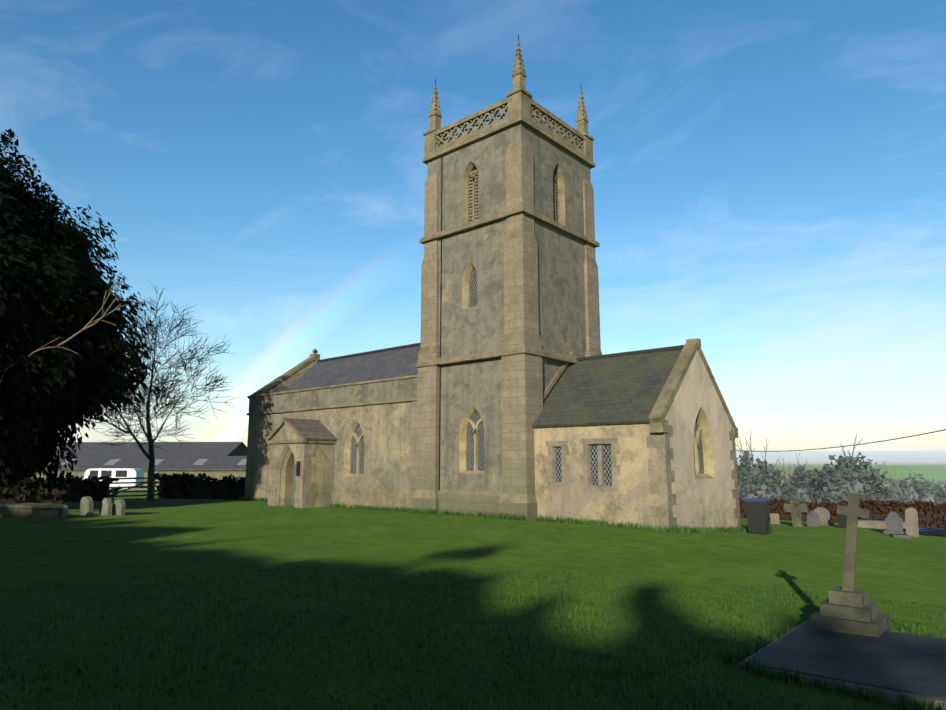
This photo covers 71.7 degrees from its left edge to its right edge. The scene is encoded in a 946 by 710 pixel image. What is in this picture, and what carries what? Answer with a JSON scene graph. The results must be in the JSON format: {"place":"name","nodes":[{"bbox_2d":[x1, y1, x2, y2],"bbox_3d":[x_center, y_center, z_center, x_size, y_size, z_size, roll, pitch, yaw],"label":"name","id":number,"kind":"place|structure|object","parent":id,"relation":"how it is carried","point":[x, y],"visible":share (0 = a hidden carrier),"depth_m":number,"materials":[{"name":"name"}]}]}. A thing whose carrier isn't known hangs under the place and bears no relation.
{"place":"outdoors","nodes":[
{"label":"outdoors","id":0,"kind":"place"},
{"bbox_2d":[0,446,945,709],"bbox_3d":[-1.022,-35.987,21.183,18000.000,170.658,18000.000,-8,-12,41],"label":"terrain","id":1,"kind":"structure","parent":0,"point":[144,538],"depth_m":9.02,"materials":[{"name":"green plant"}]},
{"bbox_2d":[0,475,121,503],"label":"hedge","id":2,"kind":"object","parent":1,"relation":"on","point":[78,488],"visible":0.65,"depth_m":34.01,"materials":[{"name":"green plant"}]},
{"bbox_2d":[0,128,160,496],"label":"yew tree","id":3,"kind":"object","parent":1,"relation":"on","point":[53,285],"visible":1,"depth_m":21.67,"materials":[{"name":"green plant"}]},
{"bbox_2d":[0,271,147,381],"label":"bare branch","id":4,"kind":"object","parent":3,"relation":"attached to","point":[78,332],"visible":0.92,"depth_m":20.28,"materials":[{"name":"brown wood"}]},
{"bbox_2d":[84,468,146,489],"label":"caravan","id":5,"kind":"object","parent":1,"relation":"on","point":[121,472],"visible":0.54,"depth_m":66.36,"materials":[{"name":"white"}]},
{"bbox_2d":[104,476,165,498],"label":"field gate","id":6,"kind":"structure","parent":1,"relation":"on","point":[163,480],"depth_m":36.89,"materials":[{"name":"grey wood"}]},
{"bbox_2d":[36,456,246,490],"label":"barn","id":7,"kind":"structure","parent":1,"relation":"on","point":[218,467],"depth_m":79.33,"materials":[{"name":"metal"}]},
{"bbox_2d":[56,442,246,455],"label":"farm shed","id":8,"kind":"structure","parent":1,"relation":"on","point":[189,448],"depth_m":97.02,"materials":[{"name":"metal"}]},
{"bbox_2d":[75,281,238,501],"bbox_3d":[-16.209,1.810,31.015,10.573,10.897,10.176,2,-9,-9],"label":"bare tree","id":9,"kind":"object","parent":1,"relation":"on","point":[165,394],"visible":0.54,"depth_m":30.30,"materials":[{"name":"brown plant"}]},
{"bbox_2d":[154,471,245,499],"bbox_3d":[-10.184,9.666,46.523,1.830,2.948,24.756,-8,-13,42],"label":"hedge","id":10,"kind":"object","parent":1,"relation":"on","point":[192,486],"visible":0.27,"depth_m":39.27,"materials":[{"name":"green plant"}]},
{"bbox_2d":[271,424,334,507],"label":"porch walls","id":11,"kind":"structure","parent":1,"relation":"on","point":[322,476],"depth_m":26.78,"materials":[{"name":"beige paint"}]},
{"bbox_2d":[275,161,714,505],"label":"church windows","id":12,"kind":"structure","parent":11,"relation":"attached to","point":[601,470],"depth_m":22.35,"materials":[{"name":"stone"}]},
{"bbox_2d":[251,359,410,499],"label":"nave walls","id":13,"kind":"structure","parent":1,"relation":"on","point":[386,429],"depth_m":26.11,"materials":[{"name":"beige paint"}]},
{"bbox_2d":[244,375,417,510],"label":"stone wall trim","id":14,"kind":"structure","parent":13,"relation":"attached to","point":[390,390],"depth_m":26.44,"materials":[{"name":"beige stone"}]},
{"bbox_2d":[0,496,945,537],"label":"gravestones","id":15,"kind":"object","parent":1,"relation":"on","point":[893,524],"visible":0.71,"depth_m":22.26,"materials":[{"name":"grey stone"}]},
{"bbox_2d":[248,338,740,531],"bbox_3d":[-1.081,2.449,27.019,21.620,8.066,8.700,-8,-12,41],"label":"stone trim","id":16,"kind":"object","parent":1,"relation":"on","point":[661,428],"visible":0.67,"depth_m":20.52,"materials":[{"name":"stone"}]},
{"bbox_2d":[281,345,682,440],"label":"roofs","id":17,"kind":"structure","parent":16,"relation":"on","point":[625,389],"depth_m":21.15,"materials":[{"name":"stone"}]},
{"bbox_2d":[413,116,601,520],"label":"tower buttresses","id":18,"kind":"object","parent":1,"relation":"on","point":[521,353],"visible":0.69,"depth_m":22.09,"materials":[{"name":"beige stone"}]},
{"bbox_2d":[534,350,737,529],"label":"vestry walls","id":19,"kind":"structure","parent":1,"relation":"on","point":[706,502],"depth_m":19.18,"materials":[{"name":"beige paint"}]},
{"bbox_2d":[744,498,771,532],"bbox_3d":[8.986,5.075,20.625,0.620,1.060,0.860,-6,-11,33],"label":"wheelie bin","id":20,"kind":"object","parent":1,"relation":"on","point":[757,510],"visible":1,"depth_m":20.35,"materials":[{"name":"black plastic"}]},
{"bbox_2d":[736,436,809,502],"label":"bush","id":21,"kind":"object","parent":1,"relation":"on","point":[754,481],"visible":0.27,"depth_m":74.62,"materials":[{"name":"green plant"}]},
{"bbox_2d":[760,453,822,503],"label":"bush","id":22,"kind":"object","parent":1,"relation":"on","point":[802,487],"visible":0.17,"depth_m":76.36,"materials":[{"name":"green plant"}]},
{"bbox_2d":[737,493,945,709],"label":"grave cross","id":23,"kind":"object","parent":1,"relation":"on","point":[845,630],"visible":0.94,"depth_m":6.05,"materials":[{"name":"beige stone"}]},
{"bbox_2d":[739,497,945,528],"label":"boundary wall","id":24,"kind":"structure","parent":1,"relation":"on","point":[931,514],"depth_m":37.27,"materials":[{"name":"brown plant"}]},
{"bbox_2d":[810,434,897,504],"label":"bush","id":25,"kind":"object","parent":1,"relation":"on","point":[844,480],"visible":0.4,"depth_m":71.54,"materials":[{"name":"green plant"}]},
{"bbox_2d":[868,462,945,505],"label":"bush","id":26,"kind":"object","parent":1,"relation":"on","point":[907,493],"visible":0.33,"depth_m":97.37,"materials":[{"name":"green plant"}]},
{"bbox_3d":[18.249,4.657,23.829,0.252,4.787,0.252,-8,-12,41],"label":"wire pole","id":27,"kind":"object","parent":1,"relation":"on","visible":0},
{"bbox_2d":[736,429,945,451],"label":"overhead wire","id":28,"kind":"object","parent":27,"relation":"attached to","point":[850,445],"visible":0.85,"depth_m":29.88,"materials":[{"name":"black"}]},
{"bbox_2d":[0,0,945,450],"label":"sky","id":29,"kind":"structure","parent":0,"point":[768,178],"materials":[{"name":"blue"}]},
{"bbox_2d":[427,123,590,491],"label":"tower walls","id":30,"kind":"structure","parent":0,"point":[476,385],"depth_m":22.87,"materials":[{"name":"grey stone"}]},
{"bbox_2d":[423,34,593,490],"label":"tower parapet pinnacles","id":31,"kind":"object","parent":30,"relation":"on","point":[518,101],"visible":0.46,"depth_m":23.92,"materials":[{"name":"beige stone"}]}
]}

